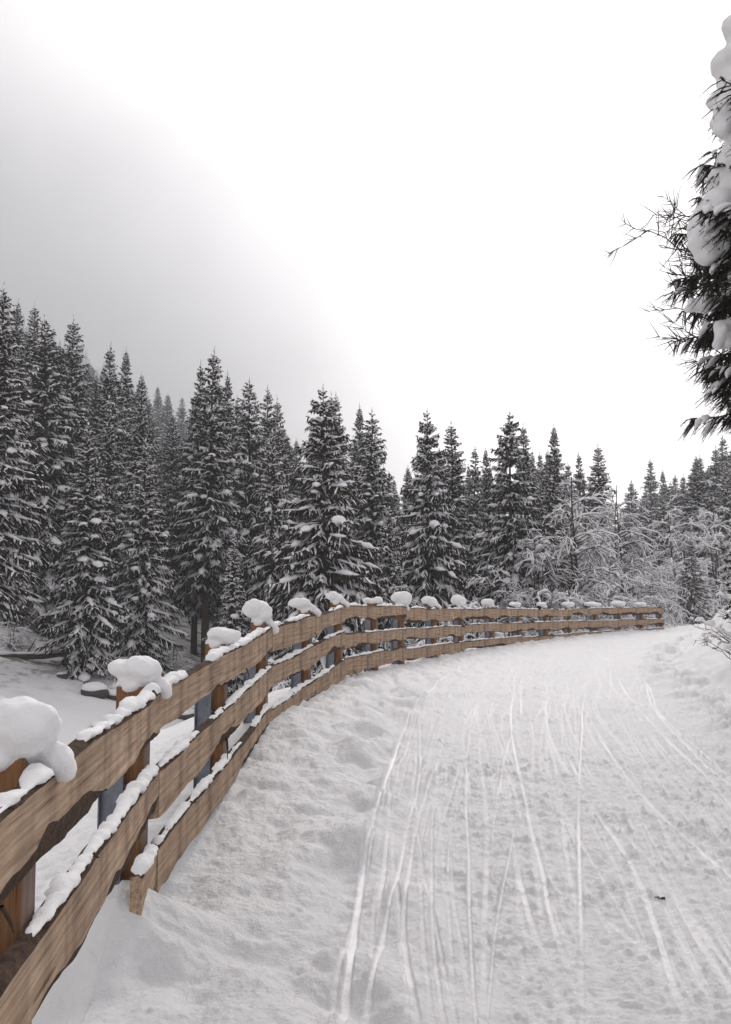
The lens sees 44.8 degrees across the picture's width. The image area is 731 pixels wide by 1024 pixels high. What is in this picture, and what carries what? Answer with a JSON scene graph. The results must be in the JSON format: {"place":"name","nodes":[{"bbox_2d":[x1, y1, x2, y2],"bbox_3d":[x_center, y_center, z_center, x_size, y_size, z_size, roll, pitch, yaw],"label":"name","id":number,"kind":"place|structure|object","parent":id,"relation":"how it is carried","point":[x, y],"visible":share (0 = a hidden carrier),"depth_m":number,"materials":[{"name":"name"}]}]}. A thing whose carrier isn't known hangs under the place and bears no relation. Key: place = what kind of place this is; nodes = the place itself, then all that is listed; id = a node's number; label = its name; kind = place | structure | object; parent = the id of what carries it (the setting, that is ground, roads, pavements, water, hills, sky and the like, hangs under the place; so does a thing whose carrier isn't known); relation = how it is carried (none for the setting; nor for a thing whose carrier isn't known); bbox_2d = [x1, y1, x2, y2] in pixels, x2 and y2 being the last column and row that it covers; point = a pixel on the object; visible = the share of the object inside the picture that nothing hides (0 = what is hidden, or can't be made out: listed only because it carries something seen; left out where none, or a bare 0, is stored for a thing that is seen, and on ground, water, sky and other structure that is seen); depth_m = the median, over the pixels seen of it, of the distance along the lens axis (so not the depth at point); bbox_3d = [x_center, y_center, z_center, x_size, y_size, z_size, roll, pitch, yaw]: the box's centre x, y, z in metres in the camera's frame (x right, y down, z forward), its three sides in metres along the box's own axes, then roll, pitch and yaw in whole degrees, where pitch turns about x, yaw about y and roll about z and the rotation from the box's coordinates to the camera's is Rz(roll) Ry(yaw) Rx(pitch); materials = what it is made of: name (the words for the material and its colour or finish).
{"place":"outdoors","nodes":[
{"label":"outdoors","id":0,"kind":"place"},
{"bbox_2d":[0,554,730,1023],"bbox_3d":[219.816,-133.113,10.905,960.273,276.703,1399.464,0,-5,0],"label":"ground","id":1,"kind":"structure","parent":0,"point":[70,996],"depth_m":14.67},
{"bbox_2d":[0,621,34,651],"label":"bare shrub","id":2,"kind":"object","parent":1,"relation":"on","point":[15,643],"visible":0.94,"depth_m":33.61,"materials":[{"name":"grey plant"}]},
{"bbox_2d":[5,298,33,398],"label":"spruce tree","id":3,"kind":"object","parent":1,"relation":"on","point":[19,333],"visible":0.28,"depth_m":53.09,"materials":[{"name":"grey plant"}]},
{"bbox_2d":[10,605,38,628],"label":"bare shrub","id":4,"kind":"object","parent":1,"relation":"on","point":[20,622],"visible":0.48,"depth_m":38.56,"materials":[{"name":"grey plant"}]},
{"bbox_2d":[0,285,57,628],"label":"spruce tree","id":5,"kind":"object","parent":1,"relation":"on","point":[13,566],"visible":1,"depth_m":30.30,"materials":[{"name":"grey plant"}]},
{"bbox_2d":[16,303,42,407],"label":"spruce tree","id":6,"kind":"object","parent":1,"relation":"on","point":[34,323],"visible":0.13,"depth_m":55.27,"materials":[{"name":"grey plant"}]},
{"bbox_2d":[0,639,64,659],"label":"fallen log","id":7,"kind":"object","parent":1,"relation":"on","point":[24,655],"visible":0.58,"depth_m":32.73,"materials":[{"name":"grey plant"}]},
{"bbox_2d":[0,314,86,635],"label":"spruce tree","id":8,"kind":"object","parent":1,"relation":"on","point":[59,465],"visible":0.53,"depth_m":39.76,"materials":[{"name":"grey plant"}]},
{"bbox_2d":[39,317,93,601],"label":"spruce tree","id":9,"kind":"object","parent":1,"relation":"on","point":[73,358],"visible":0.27,"depth_m":47.62,"materials":[{"name":"grey plant"}]},
{"bbox_2d":[30,422,130,684],"bbox_3d":[-10.441,1.553,33.060,3.959,10.136,4.082,-2,-6,11],"label":"spruce tree","id":10,"kind":"object","parent":1,"relation":"on","point":[84,565],"visible":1,"depth_m":32.57,"materials":[{"name":"grey plant"}]},
{"bbox_2d":[83,362,93,408],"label":"spruce tree","id":11,"kind":"object","parent":1,"relation":"on","point":[88,380],"visible":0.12,"depth_m":116.43,"materials":[{"name":"grey plant"}]},
{"bbox_2d":[84,373,102,447],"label":"spruce tree","id":12,"kind":"object","parent":1,"relation":"on","point":[94,404],"visible":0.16,"depth_m":52.23,"materials":[{"name":"grey plant"}]},
{"bbox_2d":[81,682,108,698],"bbox_3d":[-9.182,6.125,30.158,0.958,0.662,0.767,0,-5,0],"label":"boulder","id":13,"kind":"object","parent":1,"relation":"on","point":[97,690],"visible":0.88,"depth_m":29.88,"materials":[{"name":"grey"}]},
{"bbox_2d":[79,344,131,597],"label":"spruce tree","id":14,"kind":"object","parent":1,"relation":"on","point":[108,384],"visible":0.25,"depth_m":44.57,"materials":[{"name":"grey plant"}]},
{"bbox_2d":[93,393,130,651],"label":"spruce tree","id":15,"kind":"object","parent":1,"relation":"on","point":[109,466],"visible":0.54,"depth_m":37.99,"materials":[{"name":"grey plant"}]},
{"bbox_2d":[89,381,158,600],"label":"spruce tree","id":16,"kind":"object","parent":1,"relation":"on","point":[123,409],"visible":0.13,"depth_m":48.42,"materials":[{"name":"grey plant"}]},
{"bbox_2d":[113,349,136,432],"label":"spruce tree","id":17,"kind":"object","parent":1,"relation":"on","point":[126,381],"visible":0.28,"depth_m":50.73,"materials":[{"name":"grey plant"}]},
{"bbox_2d":[112,374,166,609],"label":"spruce tree","id":18,"kind":"object","parent":1,"relation":"on","point":[133,451],"visible":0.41,"depth_m":40.97,"materials":[{"name":"grey plant"}]},
{"bbox_2d":[103,439,190,676],"bbox_3d":[-9.035,1.977,36.000,3.755,10.213,3.642,-2,-6,21],"label":"spruce tree","id":19,"kind":"object","parent":1,"relation":"on","point":[152,615],"visible":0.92,"depth_m":35.66,"materials":[{"name":"grey plant"}]},
{"bbox_2d":[142,396,169,566],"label":"spruce tree","id":20,"kind":"object","parent":1,"relation":"on","point":[157,457],"visible":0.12,"depth_m":60.73,"materials":[{"name":"grey plant"}]},
{"bbox_2d":[150,386,162,451],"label":"spruce tree","id":21,"kind":"object","parent":1,"relation":"on","point":[157,405],"visible":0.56,"depth_m":175.86,"materials":[{"name":"grey plant"}]},
{"bbox_2d":[154,393,177,470],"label":"spruce tree","id":22,"kind":"object","parent":1,"relation":"on","point":[165,417],"visible":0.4,"depth_m":144.57,"materials":[{"name":"grey plant"}]},
{"bbox_2d":[157,419,178,506],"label":"spruce tree","id":23,"kind":"object","parent":1,"relation":"on","point":[162,458],"visible":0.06,"depth_m":72.72,"materials":[{"name":"grey plant"}]},
{"bbox_2d":[155,411,187,600],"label":"spruce tree","id":24,"kind":"object","parent":1,"relation":"on","point":[170,486],"visible":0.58,"depth_m":59.14,"materials":[{"name":"grey plant"}]},
{"bbox_2d":[162,646,195,673],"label":"bare shrub","id":25,"kind":"object","parent":1,"relation":"on","point":[176,666],"visible":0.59,"depth_m":36.87,"materials":[{"name":"grey plant"}]},
{"bbox_2d":[174,397,189,443],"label":"spruce tree","id":26,"kind":"object","parent":1,"relation":"on","point":[181,415],"visible":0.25,"depth_m":156.73,"materials":[{"name":"grey plant"}]},
{"bbox_2d":[162,359,226,654],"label":"spruce tree","id":27,"kind":"object","parent":1,"relation":"on","point":[193,607],"visible":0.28,"depth_m":42.58,"materials":[{"name":"grey plant"}]},
{"bbox_2d":[169,460,225,619],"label":"spruce tree","id":28,"kind":"object","parent":1,"relation":"on","point":[216,611],"depth_m":54.95,"materials":[{"name":"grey plant"}]},
{"bbox_2d":[162,349,252,661],"bbox_3d":[-7.277,-0.019,41.126,3.953,15.573,3.729,-3,-5,28],"label":"spruce tree","id":29,"kind":"object","parent":1,"relation":"on","point":[201,524],"visible":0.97,"depth_m":40.73,"materials":[{"name":"grey plant"}]},
{"bbox_2d":[215,373,245,609],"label":"spruce tree","id":30,"kind":"object","parent":1,"relation":"on","point":[228,394],"visible":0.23,"depth_m":48.62,"materials":[{"name":"grey plant"}]},
{"bbox_2d":[212,531,249,696],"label":"spruce tree","id":31,"kind":"object","parent":1,"relation":"on","point":[233,586],"visible":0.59,"depth_m":35.75,"materials":[{"name":"grey plant"}]},
{"bbox_2d":[209,377,295,629],"bbox_3d":[-5.785,0.667,45.166,5.108,15.242,6.397,-2,-5,22],"label":"spruce tree","id":32,"kind":"object","parent":1,"relation":"on","point":[244,448],"visible":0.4,"depth_m":44.82,"materials":[{"name":"grey plant"}]},
{"bbox_2d":[234,430,298,692],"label":"spruce tree","id":33,"kind":"object","parent":1,"relation":"on","point":[265,539],"visible":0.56,"depth_m":38.83,"materials":[{"name":"grey plant"}]},
{"bbox_2d":[236,385,296,573],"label":"spruce tree","id":34,"kind":"object","parent":1,"relation":"on","point":[270,423],"visible":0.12,"depth_m":48.64,"materials":[{"name":"grey plant"}]},
{"bbox_2d":[272,397,300,539],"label":"spruce tree","id":35,"kind":"object","parent":1,"relation":"on","point":[282,447],"visible":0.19,"depth_m":51.53,"materials":[{"name":"grey plant"}]},
{"bbox_2d":[268,638,318,693],"bbox_3d":[-1.990,3.907,21.841,2.146,2.326,2.090,-2,-5,19],"label":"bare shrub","id":36,"kind":"object","parent":1,"relation":"on","point":[283,684],"visible":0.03,"depth_m":21.71,"materials":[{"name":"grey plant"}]},
{"bbox_2d":[279,428,309,538],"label":"spruce tree","id":37,"kind":"object","parent":1,"relation":"on","point":[290,462],"visible":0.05,"depth_m":59.59,"materials":[{"name":"grey plant"}]},
{"bbox_2d":[293,439,305,514],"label":"spruce tree","id":38,"kind":"object","parent":1,"relation":"on","point":[298,460],"visible":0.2,"depth_m":80.26,"materials":[{"name":"grey plant"}]},
{"bbox_2d":[302,436,321,558],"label":"spruce tree","id":39,"kind":"object","parent":1,"relation":"on","point":[311,462],"visible":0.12,"depth_m":60.08,"materials":[{"name":"grey plant"}]},
{"bbox_2d":[259,386,394,691],"bbox_3d":[-1.283,1.956,30.806,5.753,13.082,5.679,-1,-4,9],"label":"spruce tree","id":40,"kind":"object","parent":1,"relation":"on","point":[309,575],"visible":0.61,"depth_m":30.60,"materials":[{"name":"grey plant"}]},
{"bbox_2d":[0,591,663,1023],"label":"wooden fence","id":41,"kind":"object","parent":1,"relation":"on","point":[52,789],"visible":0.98,"depth_m":4.37,"materials":[{"name":"brown wood"}]},
{"bbox_2d":[312,394,359,624],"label":"spruce tree","id":42,"kind":"object","parent":1,"relation":"on","point":[339,433],"visible":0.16,"depth_m":50.10,"materials":[{"name":"grey plant"}]},
{"bbox_2d":[347,405,370,539],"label":"spruce tree","id":43,"kind":"object","parent":1,"relation":"on","point":[359,421],"visible":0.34,"depth_m":60.51,"materials":[{"name":"grey plant"}]},
{"bbox_2d":[341,409,403,631],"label":"spruce tree","id":44,"kind":"object","parent":1,"relation":"on","point":[375,494],"visible":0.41,"depth_m":39.77,"materials":[{"name":"grey plant"}]},
{"bbox_2d":[351,585,422,649],"bbox_3d":[0.968,4.995,32.625,3.851,4.625,4.084,-1,-5,13],"label":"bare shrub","id":45,"kind":"object","parent":1,"relation":"on","point":[412,602],"visible":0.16,"depth_m":32.49,"materials":[{"name":"grey plant"}]},
{"bbox_2d":[373,472,406,561],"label":"spruce tree","id":46,"kind":"object","parent":1,"relation":"on","point":[394,503],"visible":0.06,"depth_m":61.99,"materials":[{"name":"grey plant"}]},
{"bbox_2d":[362,506,419,651],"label":"spruce tree","id":47,"kind":"object","parent":1,"relation":"on","point":[390,558],"visible":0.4,"depth_m":33.69,"materials":[{"name":"grey plant"}]},
{"bbox_2d":[399,466,412,530],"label":"spruce tree","id":48,"kind":"object","parent":1,"relation":"on","point":[407,475],"visible":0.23,"depth_m":89.90,"materials":[{"name":"grey plant"}]},
{"bbox_2d":[396,472,429,573],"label":"spruce tree","id":49,"kind":"object","parent":1,"relation":"on","point":[409,526],"visible":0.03,"depth_m":52.36,"materials":[{"name":"grey plant"}]},
{"bbox_2d":[393,410,480,645],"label":"spruce tree","id":50,"kind":"object","parent":1,"relation":"on","point":[423,574],"visible":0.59,"depth_m":35.72,"materials":[{"name":"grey plant"}]},
{"bbox_2d":[423,422,486,607],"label":"spruce tree","id":51,"kind":"object","parent":1,"relation":"on","point":[461,520],"visible":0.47,"depth_m":43.09,"materials":[{"name":"grey plant"}]},
{"bbox_2d":[448,595,503,640],"bbox_3d":[3.847,4.300,30.851,2.613,2.907,2.682,-1,-5,10],"label":"bare shrub","id":52,"kind":"object","parent":1,"relation":"on","point":[478,635],"visible":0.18,"depth_m":30.59,"materials":[{"name":"grey plant"}]},
{"bbox_2d":[459,446,497,623],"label":"spruce tree","id":53,"kind":"object","parent":1,"relation":"on","point":[474,482],"visible":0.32,"depth_m":55.13,"materials":[{"name":"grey plant"}]},
{"bbox_2d":[476,446,496,549],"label":"spruce tree","id":54,"kind":"object","parent":1,"relation":"on","point":[486,474],"visible":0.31,"depth_m":57.05,"materials":[{"name":"grey plant"}]},
{"bbox_2d":[465,564,537,636],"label":"bare tree","id":55,"kind":"object","parent":1,"relation":"on","point":[518,595],"visible":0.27,"depth_m":34.76,"materials":[{"name":"grey plant"}]},
{"bbox_2d":[457,412,562,638],"bbox_3d":[6.090,1.752,38.174,5.204,12.455,5.137,-2,-6,23],"label":"spruce tree","id":56,"kind":"object","parent":1,"relation":"on","point":[512,531],"visible":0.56,"depth_m":37.89,"materials":[{"name":"grey plant"}]},
{"bbox_2d":[508,421,541,590],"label":"spruce tree","id":57,"kind":"object","parent":1,"relation":"on","point":[523,450],"visible":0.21,"depth_m":46.11,"materials":[{"name":"grey plant"}]},
{"bbox_2d":[495,537,589,635],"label":"bare tree","id":58,"kind":"object","parent":1,"relation":"on","point":[529,581],"visible":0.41,"depth_m":35.89,"materials":[{"name":"grey plant"}]},
{"bbox_2d":[521,581,582,636],"bbox_3d":[7.009,4.246,33.843,2.874,3.198,2.950,-2,-5,25],"label":"bare shrub","id":59,"kind":"object","parent":1,"relation":"on","point":[549,594],"visible":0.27,"depth_m":33.55,"materials":[{"name":"grey plant"}]},
{"bbox_2d":[537,460,571,607],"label":"spruce tree","id":60,"kind":"object","parent":1,"relation":"on","point":[561,589],"visible":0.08,"depth_m":49.80,"materials":[{"name":"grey plant"}]},
{"bbox_2d":[534,422,578,590],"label":"spruce tree","id":61,"kind":"object","parent":1,"relation":"on","point":[550,480],"visible":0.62,"depth_m":44.10,"materials":[{"name":"grey plant"}]},
{"bbox_2d":[546,587,590,634],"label":"bare shrub","id":62,"kind":"object","parent":1,"relation":"on","point":[578,595],"visible":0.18,"depth_m":34.22,"materials":[{"name":"grey plant"}]},
{"bbox_2d":[561,462,578,601],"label":"spruce tree","id":63,"kind":"object","parent":1,"relation":"on","point":[568,474],"visible":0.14,"depth_m":64.01,"materials":[{"name":"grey plant"}]},
{"bbox_2d":[565,452,592,597],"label":"spruce tree","id":64,"kind":"object","parent":1,"relation":"on","point":[578,485],"visible":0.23,"depth_m":52.17,"materials":[{"name":"grey plant"}]},
{"bbox_2d":[519,477,656,630],"bbox_3d":[9.356,2.529,36.804,6.382,8.060,6.292,1,-5,-14],"label":"bare tree","id":65,"kind":"object","parent":1,"relation":"on","point":[566,540],"visible":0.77,"depth_m":36.48,"materials":[{"name":"grey plant"}]},
{"bbox_2d":[573,584,623,631],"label":"bare shrub","id":66,"kind":"object","parent":1,"relation":"on","point":[602,590],"visible":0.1,"depth_m":36.66,"materials":[{"name":"grey plant"}]},
{"bbox_2d":[574,444,626,596],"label":"spruce tree","id":67,"kind":"object","parent":1,"relation":"on","point":[600,485],"visible":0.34,"depth_m":50.05,"materials":[{"name":"grey plant"}]},
{"bbox_2d":[546,477,662,615],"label":"bare tree","id":68,"kind":"object","parent":1,"relation":"on","point":[582,507],"visible":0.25,"depth_m":46.86,"materials":[{"name":"grey plant"}]},
{"bbox_2d":[584,577,635,629],"bbox_3d":[10.998,4.419,39.704,2.874,3.198,2.950,-3,-6,31],"label":"bare shrub","id":69,"kind":"object","parent":1,"relation":"on","point":[610,605],"visible":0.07,"depth_m":39.54,"materials":[{"name":"grey plant"}]},
{"bbox_2d":[617,509,631,596],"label":"spruce tree","id":70,"kind":"object","parent":1,"relation":"on","point":[626,547],"visible":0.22,"depth_m":86.81,"materials":[{"name":"grey plant"}]},
{"bbox_2d":[620,479,638,592],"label":"spruce tree","id":71,"kind":"object","parent":1,"relation":"on","point":[629,497],"visible":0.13,"depth_m":100.34,"materials":[{"name":"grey plant"}]},
{"bbox_2d":[571,485,699,626],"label":"bare tree","id":72,"kind":"object","parent":1,"relation":"on","point":[635,530],"visible":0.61,"depth_m":42.31,"materials":[{"name":"grey plant"}]},
{"bbox_2d":[603,569,672,628],"bbox_3d":[12.367,4.231,40.668,3.219,3.489,3.136,-1,-5,12],"label":"bare shrub","id":73,"kind":"object","parent":1,"relation":"on","point":[664,615],"visible":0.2,"depth_m":40.43,"materials":[{"name":"grey plant"}]},
{"bbox_2d":[630,499,655,597],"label":"spruce tree","id":74,"kind":"object","parent":1,"relation":"on","point":[645,521],"visible":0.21,"depth_m":78.25,"materials":[{"name":"grey plant"}]},
{"bbox_2d":[638,459,662,522],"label":"spruce tree","id":75,"kind":"object","parent":1,"relation":"on","point":[652,498],"visible":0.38,"depth_m":115.21,"materials":[{"name":"grey plant"}]},
{"bbox_2d":[646,482,675,588],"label":"spruce tree","id":76,"kind":"object","parent":1,"relation":"on","point":[667,497],"visible":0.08,"depth_m":75.84,"materials":[{"name":"grey plant"}]},
{"bbox_2d":[646,500,679,590],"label":"spruce tree","id":77,"kind":"object","parent":1,"relation":"on","point":[662,513],"visible":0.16,"depth_m":64.55,"materials":[{"name":"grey plant"}]},
{"bbox_2d":[643,574,683,625],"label":"bare shrub","id":78,"kind":"object","parent":1,"relation":"on","point":[669,583],"visible":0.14,"depth_m":43.58,"materials":[{"name":"grey plant"}]},
{"bbox_2d":[657,470,669,514],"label":"spruce tree","id":79,"kind":"object","parent":1,"relation":"on","point":[662,491],"visible":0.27,"depth_m":120.38,"materials":[{"name":"grey plant"}]},
{"bbox_2d":[653,506,685,611],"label":"spruce tree","id":80,"kind":"object","parent":1,"relation":"on","point":[667,544],"visible":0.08,"depth_m":62.16,"materials":[{"name":"grey plant"}]},
{"bbox_2d":[612,507,730,620],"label":"bare tree","id":81,"kind":"object","parent":1,"relation":"on","point":[671,561],"visible":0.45,"depth_m":51.57,"materials":[{"name":"grey plant"}]},
{"bbox_2d":[669,491,686,526],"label":"spruce tree","id":82,"kind":"object","parent":1,"relation":"on","point":[675,501],"visible":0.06,"depth_m":68.51,"materials":[{"name":"grey plant"}]},
{"bbox_2d":[648,561,708,622],"bbox_3d":[16.103,4.479,46.971,3.397,3.780,3.487,2,-5,-24],"label":"bare shrub","id":83,"kind":"object","parent":1,"relation":"on","point":[677,572],"visible":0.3,"depth_m":46.72,"materials":[{"name":"grey plant"}]},
{"bbox_2d":[634,478,728,610],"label":"bare tree","id":84,"kind":"object","parent":1,"relation":"on","point":[681,528],"visible":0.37,"depth_m":59.78,"materials":[{"name":"grey plant"}]},
{"bbox_2d":[675,475,690,515],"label":"spruce tree","id":85,"kind":"object","parent":1,"relation":"on","point":[683,486],"visible":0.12,"depth_m":70.90,"materials":[{"name":"grey plant"}]},
{"bbox_2d":[656,556,722,618],"bbox_3d":[17.666,4.351,48.809,4.023,4.361,3.920,3,-6,-33],"label":"bare shrub","id":86,"kind":"object","parent":1,"relation":"on","point":[715,604],"visible":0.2,"depth_m":48.61,"materials":[{"name":"grey plant"}]},
{"bbox_2d":[655,15,730,463],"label":"overhanging spruce","id":87,"kind":"object","parent":1,"relation":"on","point":[708,236],"visible":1,"depth_m":7.46,"materials":[{"name":"black plant"}]},
{"bbox_2d":[603,187,727,385],"bbox_3d":[4.056,-0.561,8.562,3.161,5.865,2.978,0,-5,0],"label":"bare birch","id":88,"kind":"object","parent":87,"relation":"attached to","point":[669,217],"visible":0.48,"depth_m":8.95,"materials":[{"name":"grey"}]},
{"bbox_2d":[675,538,713,624],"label":"spruce tree","id":89,"kind":"object","parent":1,"relation":"on","point":[694,605],"visible":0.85,"depth_m":45.66,"materials":[{"name":"grey plant"}]},
{"bbox_2d":[666,505,730,608],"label":"bare tree","id":90,"kind":"object","parent":1,"relation":"on","point":[716,537],"visible":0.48,"depth_m":54.73,"materials":[{"name":"grey plant"}]},
{"bbox_2d":[674,455,728,596],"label":"spruce tree","id":91,"kind":"object","parent":1,"relation":"on","point":[695,484],"visible":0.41,"depth_m":59.52,"materials":[{"name":"grey plant"}]},
{"bbox_2d":[688,591,730,659],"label":"bare shrub","id":92,"kind":"object","parent":1,"relation":"on","point":[719,628],"visible":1,"depth_m":14.16,"materials":[{"name":"grey plant"}]},
{"bbox_2d":[704,446,725,507],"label":"spruce tree","id":93,"kind":"object","parent":1,"relation":"on","point":[715,468],"visible":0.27,"depth_m":75.43,"materials":[{"name":"grey plant"}]},
{"bbox_2d":[708,466,730,604],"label":"spruce tree","id":94,"kind":"object","parent":1,"relation":"on","point":[725,501],"visible":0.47,"depth_m":60.26,"materials":[{"name":"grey plant"}]},
{"bbox_2d":[716,435,728,496],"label":"spruce tree","id":95,"kind":"object","parent":1,"relation":"on","point":[722,449],"visible":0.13,"depth_m":85.72,"materials":[{"name":"grey plant"}]},
{"bbox_2d":[721,528,730,619],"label":"spruce tree","id":96,"kind":"object","parent":1,"relation":"on","point":[728,577],"visible":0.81,"depth_m":17.07,"materials":[{"name":"grey plant"}]},
{"bbox_2d":[0,0,730,535],"label":"sky","id":97,"kind":"structure","parent":0,"point":[402,210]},
{"bbox_2d":[81,624,730,1023],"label":"snowy road","id":98,"kind":"structure","parent":0,"point":[527,832],"depth_m":5.16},
{"bbox_3d":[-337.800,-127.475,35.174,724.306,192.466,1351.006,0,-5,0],"label":"mountain","id":99,"kind":"structure","parent":0,"visible":0},
{"bbox_2d":[0,302,155,433],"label":"mountain forest","id":100,"kind":"object","parent":99,"relation":"on","point":[85,361],"visible":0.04,"depth_m":616.26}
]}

